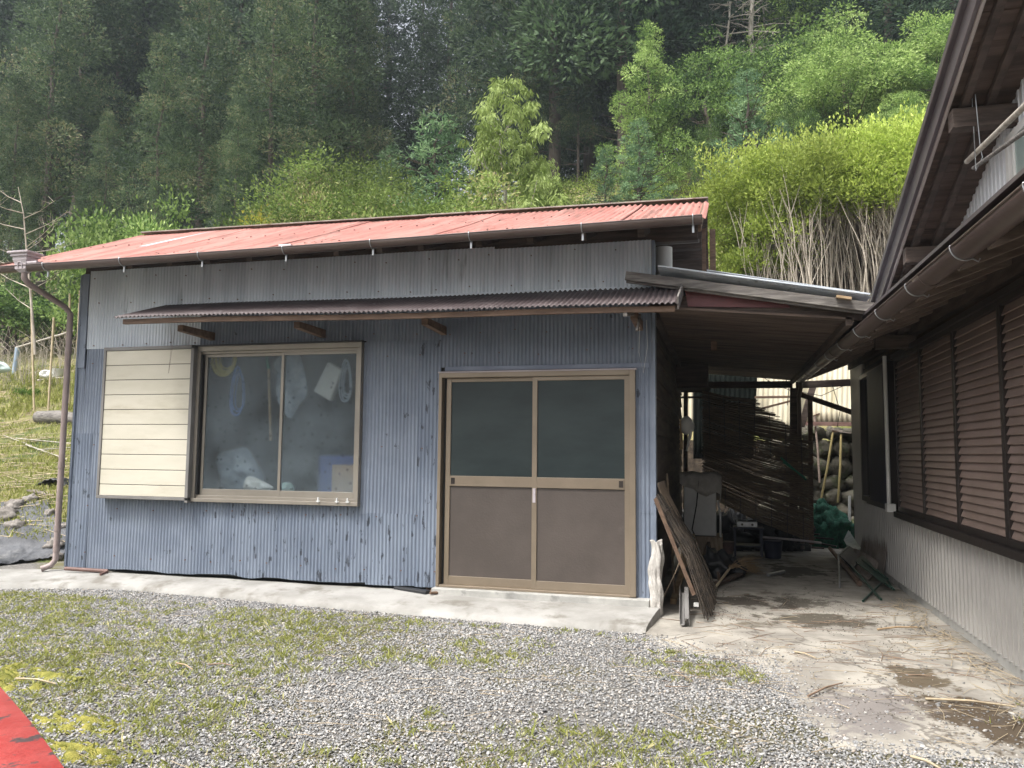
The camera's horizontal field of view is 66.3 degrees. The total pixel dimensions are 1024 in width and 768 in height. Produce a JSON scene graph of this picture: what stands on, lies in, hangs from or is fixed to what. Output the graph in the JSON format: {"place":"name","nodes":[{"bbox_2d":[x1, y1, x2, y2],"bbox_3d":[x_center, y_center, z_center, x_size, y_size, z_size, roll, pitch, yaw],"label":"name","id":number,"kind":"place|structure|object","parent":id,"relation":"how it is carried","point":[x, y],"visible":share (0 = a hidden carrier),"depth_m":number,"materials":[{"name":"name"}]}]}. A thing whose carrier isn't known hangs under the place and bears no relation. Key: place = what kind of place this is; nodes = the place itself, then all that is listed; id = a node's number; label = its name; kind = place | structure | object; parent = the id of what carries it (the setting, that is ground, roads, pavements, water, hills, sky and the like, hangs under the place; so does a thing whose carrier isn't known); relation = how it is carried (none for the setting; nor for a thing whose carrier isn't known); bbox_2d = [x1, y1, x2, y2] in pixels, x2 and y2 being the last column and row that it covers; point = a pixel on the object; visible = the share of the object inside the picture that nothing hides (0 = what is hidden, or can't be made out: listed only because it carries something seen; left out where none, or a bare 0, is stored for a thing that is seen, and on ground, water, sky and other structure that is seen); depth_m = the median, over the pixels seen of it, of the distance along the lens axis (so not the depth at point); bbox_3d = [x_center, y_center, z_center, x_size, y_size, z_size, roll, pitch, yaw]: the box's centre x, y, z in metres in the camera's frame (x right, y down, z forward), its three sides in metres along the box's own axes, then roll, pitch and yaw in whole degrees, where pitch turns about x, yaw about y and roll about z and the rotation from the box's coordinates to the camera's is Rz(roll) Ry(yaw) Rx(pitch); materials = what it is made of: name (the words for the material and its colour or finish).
{"place":"outdoors","nodes":[
{"label":"outdoors","id":0,"kind":"place"},
{"bbox_2d":[0,153,896,561],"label":"hillside","id":1,"kind":"structure","parent":0,"point":[16,435],"depth_m":16.51,"materials":[{"name":"plant"}]},
{"bbox_2d":[0,179,45,348],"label":"cedar tree","id":2,"kind":"object","parent":1,"relation":"on","point":[26,205],"visible":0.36,"depth_m":24.16,"materials":[{"name":"green plant"}]},
{"bbox_2d":[0,67,57,342],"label":"cedar tree","id":3,"kind":"object","parent":1,"relation":"on","point":[9,164],"visible":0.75,"depth_m":25.79,"materials":[{"name":"green plant"}]},
{"bbox_2d":[0,277,60,354],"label":"broad leaf bush","id":4,"kind":"object","parent":1,"relation":"on","point":[6,295],"visible":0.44,"depth_m":23.14,"materials":[{"name":"green plant"}]},
{"bbox_2d":[0,499,65,563],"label":"weed sheet","id":5,"kind":"object","parent":1,"relation":"on","point":[14,548],"visible":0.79,"depth_m":9.75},
{"bbox_2d":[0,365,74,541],"bbox_3d":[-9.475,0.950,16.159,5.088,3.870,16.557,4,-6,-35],"label":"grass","id":6,"kind":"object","parent":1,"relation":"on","point":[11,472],"visible":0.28,"depth_m":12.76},
{"bbox_2d":[0,186,74,354],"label":"bare sapling","id":7,"kind":"object","parent":1,"relation":"on","point":[32,318],"visible":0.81,"depth_m":11.95,"materials":[{"name":"beige plant"}]},
{"bbox_2d":[0,361,75,541],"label":"bank grass","id":8,"kind":"structure","parent":1,"relation":"on","point":[55,398],"depth_m":14.23,"materials":[{"name":"plant"}]},
{"bbox_2d":[0,322,76,386],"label":"dry stalks","id":9,"kind":"object","parent":1,"relation":"on","point":[29,361],"visible":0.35,"depth_m":20.50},
{"bbox_2d":[0,285,77,354],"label":"broad leaf bush","id":10,"kind":"object","parent":1,"relation":"on","point":[44,308],"visible":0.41,"depth_m":22.35,"materials":[{"name":"green plant"}]},
{"bbox_2d":[0,0,124,248],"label":"cedar tree","id":11,"kind":"object","parent":1,"relation":"on","point":[2,31],"visible":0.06,"depth_m":43.10,"materials":[{"name":"green plant"}]},
{"bbox_2d":[0,0,137,294],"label":"cedar tree","id":12,"kind":"object","parent":1,"relation":"on","point":[49,118],"visible":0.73,"depth_m":33.01,"materials":[{"name":"green plant"}]},
{"bbox_2d":[0,0,172,270],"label":"cedar tree","id":13,"kind":"object","parent":1,"relation":"on","point":[129,119],"visible":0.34,"depth_m":37.68,"materials":[{"name":"green plant"}]},
{"bbox_2d":[56,110,128,287],"bbox_3d":[-14.505,-6.047,27.852,2.411,7.761,2.207,-2,-5,23],"label":"cedar tree","id":14,"kind":"object","parent":1,"relation":"on","point":[107,184],"visible":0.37,"depth_m":27.83,"materials":[{"name":"green plant"}]},
{"bbox_2d":[12,0,187,220],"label":"cedar tree","id":15,"kind":"object","parent":1,"relation":"on","point":[153,14],"visible":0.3,"depth_m":39.47,"materials":[{"name":"green plant"}]},
{"bbox_2d":[27,182,197,335],"bbox_3d":[-8.570,-2.019,17.669,3.760,4.930,3.719,1,-5,-1],"label":"broad leaf bush","id":16,"kind":"object","parent":1,"relation":"on","point":[95,234],"visible":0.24,"depth_m":16.80,"materials":[{"name":"green plant"}]},
{"bbox_2d":[107,30,210,231],"bbox_3d":[-11.819,-6.875,26.315,3.595,10.134,3.679,-4,-7,40],"label":"cedar tree","id":17,"kind":"object","parent":1,"relation":"on","point":[158,168],"visible":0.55,"depth_m":26.08,"materials":[{"name":"green plant"}]},
{"bbox_2d":[107,0,266,227],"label":"cedar tree","id":18,"kind":"object","parent":1,"relation":"on","point":[202,82],"visible":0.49,"depth_m":29.68,"materials":[{"name":"green plant"}]},
{"bbox_2d":[106,0,277,227],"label":"cedar tree","id":19,"kind":"object","parent":1,"relation":"on","point":[173,14],"visible":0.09,"depth_m":40.32,"materials":[{"name":"green plant"}]},
{"bbox_2d":[163,0,296,208],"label":"cedar tree","id":20,"kind":"object","parent":1,"relation":"on","point":[238,11],"visible":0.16,"depth_m":37.99,"materials":[{"name":"green plant"}]},
{"bbox_2d":[199,90,264,226],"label":"cedar tree","id":21,"kind":"object","parent":1,"relation":"on","point":[240,175],"visible":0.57,"depth_m":24.66,"materials":[{"name":"green plant"}]},
{"bbox_2d":[193,0,332,226],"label":"cedar tree","id":22,"kind":"object","parent":1,"relation":"on","point":[271,128],"visible":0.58,"depth_m":28.99,"materials":[{"name":"green plant"}]},
{"bbox_2d":[218,0,384,200],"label":"cedar tree","id":23,"kind":"object","parent":1,"relation":"on","point":[313,44],"visible":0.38,"depth_m":32.63,"materials":[{"name":"green plant"}]},
{"bbox_2d":[211,0,406,170],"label":"cedar tree","id":24,"kind":"object","parent":1,"relation":"on","point":[387,128],"visible":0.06,"depth_m":39.17,"materials":[{"name":"green plant"}]},
{"bbox_2d":[198,142,442,227],"bbox_3d":[-4.226,-3.509,20.179,6.285,4.594,6.582,0,-5,2],"label":"leafy shrub","id":25,"kind":"object","parent":1,"relation":"on","point":[306,161],"visible":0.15,"depth_m":19.07,"materials":[{"name":"green plant"}]},
{"bbox_2d":[234,179,420,224],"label":"leafy shrub","id":26,"kind":"object","parent":1,"relation":"on","point":[334,199],"visible":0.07,"depth_m":18.06,"materials":[{"name":"green plant"}]},
{"bbox_2d":[247,150,437,222],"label":"leafy shrub","id":27,"kind":"object","parent":1,"relation":"on","point":[350,176],"visible":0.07,"depth_m":19.45,"materials":[{"name":"green plant"}]},
{"bbox_2d":[280,0,404,171],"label":"cedar tree","id":28,"kind":"object","parent":1,"relation":"on","point":[389,76],"visible":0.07,"depth_m":41.62,"materials":[{"name":"green plant"}]},
{"bbox_2d":[291,0,408,184],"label":"cedar tree","id":29,"kind":"object","parent":1,"relation":"on","point":[366,106],"visible":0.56,"depth_m":33.69,"materials":[{"name":"green plant"}]},
{"bbox_2d":[310,173,455,220],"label":"leafy shrub","id":30,"kind":"object","parent":1,"relation":"on","point":[371,195],"visible":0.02,"depth_m":17.65,"materials":[{"name":"green plant"}]},
{"bbox_2d":[348,0,433,206],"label":"cedar tree","id":31,"kind":"object","parent":1,"relation":"on","point":[388,28],"visible":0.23,"depth_m":58.23,"materials":[{"name":"green plant"}]},
{"bbox_2d":[374,0,469,192],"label":"cedar tree","id":32,"kind":"object","parent":1,"relation":"on","point":[412,80],"visible":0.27,"depth_m":50.29,"materials":[{"name":"green plant"}]},
{"bbox_2d":[385,0,489,198],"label":"cedar tree","id":33,"kind":"object","parent":1,"relation":"on","point":[429,26],"visible":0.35,"depth_m":45.83,"materials":[{"name":"green plant"}]},
{"bbox_2d":[382,109,501,213],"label":"young conifer","id":34,"kind":"object","parent":1,"relation":"on","point":[434,166],"visible":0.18,"depth_m":19.52,"materials":[{"name":"green plant"}]},
{"bbox_2d":[320,159,564,220],"bbox_3d":[-1.029,-2.566,17.657,6.481,4.392,5.639,-1,-5,19],"label":"leafy shrub","id":35,"kind":"object","parent":1,"relation":"on","point":[442,207],"visible":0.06,"depth_m":16.69,"materials":[{"name":"green plant"}]},
{"bbox_2d":[404,0,535,210],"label":"cedar tree","id":36,"kind":"object","parent":1,"relation":"on","point":[429,47],"visible":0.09,"depth_m":47.33,"materials":[{"name":"green plant"}]},
{"bbox_2d":[411,0,567,197],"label":"cedar tree","id":37,"kind":"object","parent":1,"relation":"on","point":[470,74],"visible":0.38,"depth_m":39.61,"materials":[{"name":"green plant"}]},
{"bbox_2d":[440,74,575,211],"bbox_3d":[-0.010,-3.936,18.202,3.835,6.690,4.390,1,-5,-9],"label":"drooping tree","id":38,"kind":"object","parent":1,"relation":"on","point":[492,144],"visible":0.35,"depth_m":17.86,"materials":[{"name":"green plant"}]},
{"bbox_2d":[490,0,572,166],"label":"cedar tree","id":39,"kind":"object","parent":1,"relation":"on","point":[532,86],"visible":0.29,"depth_m":36.60,"materials":[{"name":"green plant"}]},
{"bbox_2d":[453,0,652,185],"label":"cedar tree","id":40,"kind":"object","parent":1,"relation":"on","point":[554,153],"visible":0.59,"depth_m":35.26,"materials":[{"name":"green plant"}]},
{"bbox_2d":[551,25,607,183],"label":"cedar tree","id":41,"kind":"object","parent":1,"relation":"on","point":[577,116],"visible":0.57,"depth_m":35.45,"materials":[{"name":"green plant"}]},
{"bbox_2d":[538,1,636,177],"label":"cedar tree","id":42,"kind":"object","parent":1,"relation":"on","point":[602,117],"visible":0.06,"depth_m":43.63,"materials":[{"name":"green plant"}]},
{"bbox_2d":[581,147,625,203],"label":"young conifer","id":43,"kind":"object","parent":1,"relation":"on","point":[605,186],"visible":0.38,"depth_m":23.12,"materials":[{"name":"green plant"}]},
{"bbox_2d":[506,0,740,185],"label":"cedar tree","id":44,"kind":"object","parent":1,"relation":"on","point":[619,39],"visible":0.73,"depth_m":32.86,"materials":[{"name":"green plant"}]},
{"bbox_2d":[584,19,698,194],"bbox_3d":[5.048,-10.358,29.674,4.163,7.114,4.584,1,-5,-2],"label":"broadleaf tree","id":45,"kind":"object","parent":1,"relation":"on","point":[647,49],"visible":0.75,"depth_m":29.32,"materials":[{"name":"green plant"}]},
{"bbox_2d":[599,115,686,202],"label":"young conifer","id":46,"kind":"object","parent":1,"relation":"on","point":[638,181],"visible":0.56,"depth_m":23.26,"materials":[{"name":"plant"}]},
{"bbox_2d":[587,0,725,172],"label":"cedar tree","id":47,"kind":"object","parent":1,"relation":"on","point":[661,21],"visible":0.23,"depth_m":36.10,"materials":[{"name":"green plant"}]},
{"bbox_2d":[629,21,786,188],"bbox_3d":[7.606,-10.161,30.171,6.082,5.951,5.658,3,-6,-29],"label":"broadleaf tree","id":48,"kind":"object","parent":1,"relation":"on","point":[709,84],"visible":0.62,"depth_m":29.20,"materials":[{"name":"green plant"}]},
{"bbox_2d":[683,110,732,187],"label":"broadleaf tree","id":49,"kind":"object","parent":1,"relation":"on","point":[709,133],"visible":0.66,"depth_m":25.81,"materials":[{"name":"green plant"}]},
{"bbox_2d":[685,135,777,274],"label":"hedge bush","id":50,"kind":"object","parent":1,"relation":"on","point":[710,186],"visible":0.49,"depth_m":15.89,"materials":[{"name":"green plant"}]},
{"bbox_2d":[662,0,804,153],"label":"cedar tree","id":51,"kind":"object","parent":1,"relation":"on","point":[720,29],"visible":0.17,"depth_m":36.73,"materials":[{"name":"green plant"}]},
{"bbox_2d":[695,67,788,216],"bbox_3d":[7.136,-7.135,23.670,3.405,5.133,3.241,-2,-6,30],"label":"conifer tree","id":52,"kind":"object","parent":1,"relation":"on","point":[738,126],"visible":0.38,"depth_m":23.62,"materials":[{"name":"plant"}]},
{"bbox_2d":[708,134,798,279],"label":"hedge bush","id":53,"kind":"object","parent":1,"relation":"on","point":[739,214],"visible":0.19,"depth_m":16.16,"materials":[{"name":"green plant"}]},
{"bbox_2d":[681,33,842,156],"bbox_3d":[9.894,-10.638,30.720,6.386,5.984,5.895,5,-7,-40],"label":"broadleaf tree","id":54,"kind":"object","parent":1,"relation":"on","point":[790,52],"visible":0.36,"depth_m":29.92,"materials":[{"name":"green plant"}]},
{"bbox_2d":[681,365,850,458],"bbox_3d":[4.256,0.240,12.305,3.435,1.887,0.405,0,-5,6],"label":"tin fence","id":55,"kind":"object","parent":1,"relation":"on","point":[827,416],"visible":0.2,"depth_m":12.34,"materials":[{"name":"metal"}]},
{"bbox_2d":[729,122,825,282],"bbox_3d":[5.401,-3.056,15.942,1.935,4.192,2.308,-1,-5,15],"label":"hedge bush","id":56,"kind":"object","parent":1,"relation":"on","point":[760,165],"visible":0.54,"depth_m":15.60,"materials":[{"name":"green plant"}]},
{"bbox_2d":[767,92,828,159],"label":"broadleaf tree","id":57,"kind":"object","parent":1,"relation":"on","point":[801,118],"visible":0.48,"depth_m":25.98,"materials":[{"name":"green plant"}]},
{"bbox_2d":[751,125,854,289],"bbox_3d":[5.702,-3.235,15.490,2.072,3.478,2.269,-1,-5,15],"label":"hedge bush","id":58,"kind":"object","parent":1,"relation":"on","point":[815,199],"visible":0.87,"depth_m":14.98,"materials":[{"name":"green plant"}]},
{"bbox_2d":[724,0,881,139],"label":"broadleaf tree","id":59,"kind":"object","parent":1,"relation":"on","point":[798,14],"visible":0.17,"depth_m":35.16,"materials":[{"name":"green plant"}]},
{"bbox_2d":[708,0,899,142],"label":"cedar tree","id":60,"kind":"object","parent":1,"relation":"on","point":[772,7],"visible":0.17,"depth_m":35.09,"materials":[{"name":"green plant"}]},
{"bbox_2d":[721,196,897,322],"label":"stems","id":61,"kind":"object","parent":1,"relation":"on","point":[860,259],"visible":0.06,"depth_m":16.47,"materials":[{"name":"plant"}]},
{"bbox_2d":[784,121,869,290],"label":"hedge bush","id":62,"kind":"object","parent":1,"relation":"on","point":[832,275],"visible":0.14,"depth_m":15.53,"materials":[{"name":"green plant"}]},
{"bbox_2d":[753,0,935,138],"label":"broadleaf tree","id":63,"kind":"object","parent":1,"relation":"on","point":[844,61],"visible":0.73,"depth_m":26.68,"materials":[{"name":"green plant"}]},
{"bbox_2d":[803,107,899,300],"bbox_3d":[6.972,-3.493,15.950,2.333,4.095,2.464,-1,-5,15],"label":"hedge bush","id":64,"kind":"object","parent":1,"relation":"on","point":[852,220],"visible":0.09,"depth_m":15.63,"materials":[{"name":"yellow plant"}]},
{"bbox_2d":[829,115,912,300],"bbox_3d":[6.978,-3.303,15.229,2.126,3.589,2.214,-1,-5,15],"label":"hedge bush","id":65,"kind":"object","parent":1,"relation":"on","point":[866,193],"visible":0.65,"depth_m":14.82,"materials":[{"name":"green plant"}]},
{"bbox_2d":[801,0,958,118],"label":"cedar tree","id":66,"kind":"object","parent":1,"relation":"on","point":[888,32],"visible":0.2,"depth_m":33.37,"materials":[{"name":"green plant"}]},
{"bbox_2d":[847,100,925,288],"bbox_3d":[7.469,-3.410,15.084,2.056,3.789,2.078,-1,-5,15],"label":"hedge bush","id":67,"kind":"object","parent":1,"relation":"on","point":[911,138],"visible":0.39,"depth_m":14.76,"materials":[{"name":"green plant"}]},
{"bbox_2d":[827,8,954,136],"bbox_3d":[14.621,-9.890,27.326,6.936,5.944,6.205,-2,-6,31],"label":"broadleaf tree","id":68,"kind":"object","parent":1,"relation":"on","point":[930,55],"visible":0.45,"depth_m":26.34,"materials":[{"name":"green plant"}]},
{"bbox_2d":[859,89,927,135],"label":"broadleaf tree","id":69,"kind":"object","parent":1,"relation":"on","point":[895,109],"visible":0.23,"depth_m":24.29,"materials":[{"name":"green plant"}]},
{"bbox_2d":[0,561,1023,767],"bbox_3d":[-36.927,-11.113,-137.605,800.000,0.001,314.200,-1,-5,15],"label":"ground","id":70,"kind":"structure","parent":0,"point":[33,565],"depth_m":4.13,"materials":[{"name":"gravel"}]},
{"bbox_2d":[0,687,63,767],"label":"red metal cover","id":71,"kind":"object","parent":70,"relation":"on","point":[23,744],"visible":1,"depth_m":2.18,"materials":[{"name":"paint"}]},
{"bbox_2d":[0,662,86,697],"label":"moss patch","id":72,"kind":"object","parent":70,"relation":"on","point":[45,675],"visible":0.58,"depth_m":4.61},
{"bbox_2d":[31,710,127,736],"bbox_3d":[-2.142,1.682,3.835,0.520,0.080,0.240,-1,-5,15],"label":"moss patch","id":73,"kind":"object","parent":70,"relation":"on","point":[69,726],"visible":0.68,"depth_m":3.84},
{"bbox_2d":[45,738,150,767],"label":"moss patch","id":74,"kind":"object","parent":70,"relation":"on","point":[71,752],"visible":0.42,"depth_m":3.45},
{"bbox_2d":[0,569,658,633],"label":"concrete apron","id":75,"kind":"object","parent":70,"relation":"on","point":[617,618],"visible":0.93,"depth_m":6.87,"materials":[{"name":"concrete"}]},
{"bbox_2d":[0,197,716,606],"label":"shed","id":76,"kind":"structure","parent":75,"relation":"on","point":[484,403],"depth_m":7.37,"materials":[{"name":"paint"}]},
{"bbox_2d":[190,340,366,505],"bbox_3d":[-2.290,0.378,7.621,1.840,1.557,0.132,-1,-5,15],"label":"window","id":77,"kind":"structure","parent":76,"relation":"in","point":[275,423],"depth_m":7.62,"materials":[{"name":"glass"}]},
{"bbox_2d":[435,368,636,597],"bbox_3d":[0.198,0.847,6.933,1.810,1.942,0.110,-1,-5,15],"label":"sliding door","id":78,"kind":"structure","parent":76,"relation":"in","point":[540,469],"depth_m":6.91,"materials":[{"name":"brown metal"}]},
{"bbox_2d":[648,539,664,615],"bbox_3d":[1.204,1.611,6.534,0.131,0.621,0.133,-3,-6,35],"label":"wrapped cloth","id":79,"kind":"object","parent":76,"relation":"attached to","point":[656,564],"visible":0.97,"depth_m":6.49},
{"bbox_2d":[676,362,709,390],"bbox_3d":[2.463,-0.214,10.729,0.475,0.573,0.520,-1,-5,15],"label":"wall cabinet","id":80,"kind":"object","parent":76,"relation":"attached to","point":[692,376],"depth_m":10.49,"materials":[{"name":"grey wood"}]},
{"bbox_2d":[625,265,873,383],"bbox_3d":[2.595,-0.499,8.970,1.956,0.538,5.485,-1,-5,15],"label":"lean to roof","id":81,"kind":"object","parent":76,"relation":"attached to","point":[767,328],"visible":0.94,"depth_m":6.74,"materials":[{"name":"brown wood"}]},
{"bbox_2d":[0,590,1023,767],"bbox_3d":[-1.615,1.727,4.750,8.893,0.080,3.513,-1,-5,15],"label":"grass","id":82,"kind":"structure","parent":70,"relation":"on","point":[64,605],"depth_m":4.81,"materials":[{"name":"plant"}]},
{"bbox_2d":[0,591,1023,767],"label":"yard straw","id":83,"kind":"object","parent":70,"relation":"on","point":[471,679],"visible":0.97,"depth_m":4.44,"materials":[{"name":"plant"}]},
{"bbox_2d":[681,426,854,537],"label":"stone wall","id":84,"kind":"structure","parent":70,"relation":"on","point":[831,489],"depth_m":12.86,"materials":[{"name":"stone"}]},
{"bbox_2d":[797,0,1023,681],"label":"house","id":85,"kind":"structure","parent":70,"relation":"on","point":[929,350],"depth_m":5.45,"materials":[{"name":"wood"}]},
{"bbox_2d":[858,361,897,508],"bbox_3d":[4.175,0.599,8.969,0.120,1.540,1.720,-1,-5,15],"label":"window frame","id":86,"kind":"structure","parent":85,"relation":"in","point":[871,395],"depth_m":8.66,"materials":[{"name":"brown metal"}]},
{"bbox_2d":[1004,118,1023,182],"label":"upper window","id":87,"kind":"structure","parent":85,"relation":"in","point":[1014,153],"depth_m":4.73,"materials":[{"name":"white paint"}]},
{"bbox_2d":[642,544,1023,764],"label":"concrete slab","id":88,"kind":"structure","parent":0,"point":[813,573],"depth_m":5.40,"materials":[{"name":"concrete"}]},
{"bbox_2d":[653,493,717,619],"bbox_3d":[1.503,1.433,6.699,0.488,1.001,1.092,-1,-5,15],"label":"leaning reed mat","id":89,"kind":"object","parent":88,"relation":"on","point":[695,561],"visible":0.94,"depth_m":6.37,"materials":[{"name":"brown wood"}]},
{"bbox_2d":[683,533,722,556],"bbox_3d":[2.506,2.125,10.266,0.503,0.294,0.580,-1,-5,15],"label":"concrete block","id":90,"kind":"object","parent":88,"relation":"on","point":[716,541],"depth_m":9.98,"materials":[{"name":"brown concrete"}]},
{"bbox_2d":[684,481,721,536],"bbox_3d":[2.518,1.620,10.293,0.486,0.869,0.512,-1,-5,15],"label":"washing machine","id":91,"kind":"object","parent":90,"relation":"on","point":[700,515],"visible":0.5,"depth_m":10.10,"materials":[{"name":"grey metal"}]},
{"bbox_2d":[680,471,721,499],"bbox_3d":[2.493,1.342,10.330,0.527,0.375,0.483,-1,-5,15],"label":"draped cloth","id":92,"kind":"object","parent":91,"relation":"on","point":[710,483],"visible":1,"depth_m":10.12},
{"bbox_2d":[703,545,747,578],"bbox_3d":[2.297,1.995,8.647,0.593,0.427,0.444,-1,-5,15],"label":"rubbish bag","id":93,"kind":"object","parent":88,"relation":"on","point":[721,560],"visible":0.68,"depth_m":8.53,"materials":[{"name":"black plastic"}]},
{"bbox_2d":[681,508,836,551],"bbox_3d":[3.426,2.198,11.437,2.354,0.739,1.102,-1,-5,15],"label":"rubbish heap","id":94,"kind":"object","parent":88,"relation":"on","point":[730,517],"visible":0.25,"depth_m":11.00,"materials":[{"name":"black plastic"}]},
{"bbox_2d":[680,379,850,543],"bbox_3d":[3.645,1.042,11.405,2.514,2.406,0.880,-1,-5,15],"label":"passage frame","id":95,"kind":"object","parent":88,"relation":"on","point":[810,398],"visible":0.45,"depth_m":11.31,"materials":[{"name":"brown wood"}]},
{"bbox_2d":[701,391,815,542],"bbox_3d":[3.392,1.119,10.842,1.496,2.072,0.153,-1,-5,15],"label":"reed blind","id":96,"kind":"object","parent":95,"relation":"hanging from","point":[728,470],"visible":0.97,"depth_m":10.84,"materials":[{"name":"brown wood"}]},
{"bbox_2d":[806,498,854,548],"bbox_3d":[4.687,2.112,11.540,0.760,0.855,0.514,-1,-5,15],"label":"green net","id":97,"kind":"object","parent":88,"relation":"on","point":[834,522],"visible":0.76,"depth_m":11.40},
{"bbox_2d":[655,585,1023,758],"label":"slab grit","id":98,"kind":"object","parent":88,"relation":"on","point":[859,665],"visible":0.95,"depth_m":5.16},
{"bbox_2d":[661,592,1023,712],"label":"twig litter","id":99,"kind":"object","parent":88,"relation":"on","point":[831,651],"visible":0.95,"depth_m":5.39,"materials":[{"name":"wood"}]},
{"bbox_2d":[667,598,1019,727],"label":"fallen leaves","id":100,"kind":"object","parent":88,"relation":"on","point":[839,670],"visible":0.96,"depth_m":4.90,"materials":[{"name":"plant"}]},
{"bbox_2d":[873,598,1023,746],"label":"wall foot litter","id":101,"kind":"object","parent":88,"relation":"on","point":[986,669],"depth_m":5.33,"materials":[{"name":"plant"}]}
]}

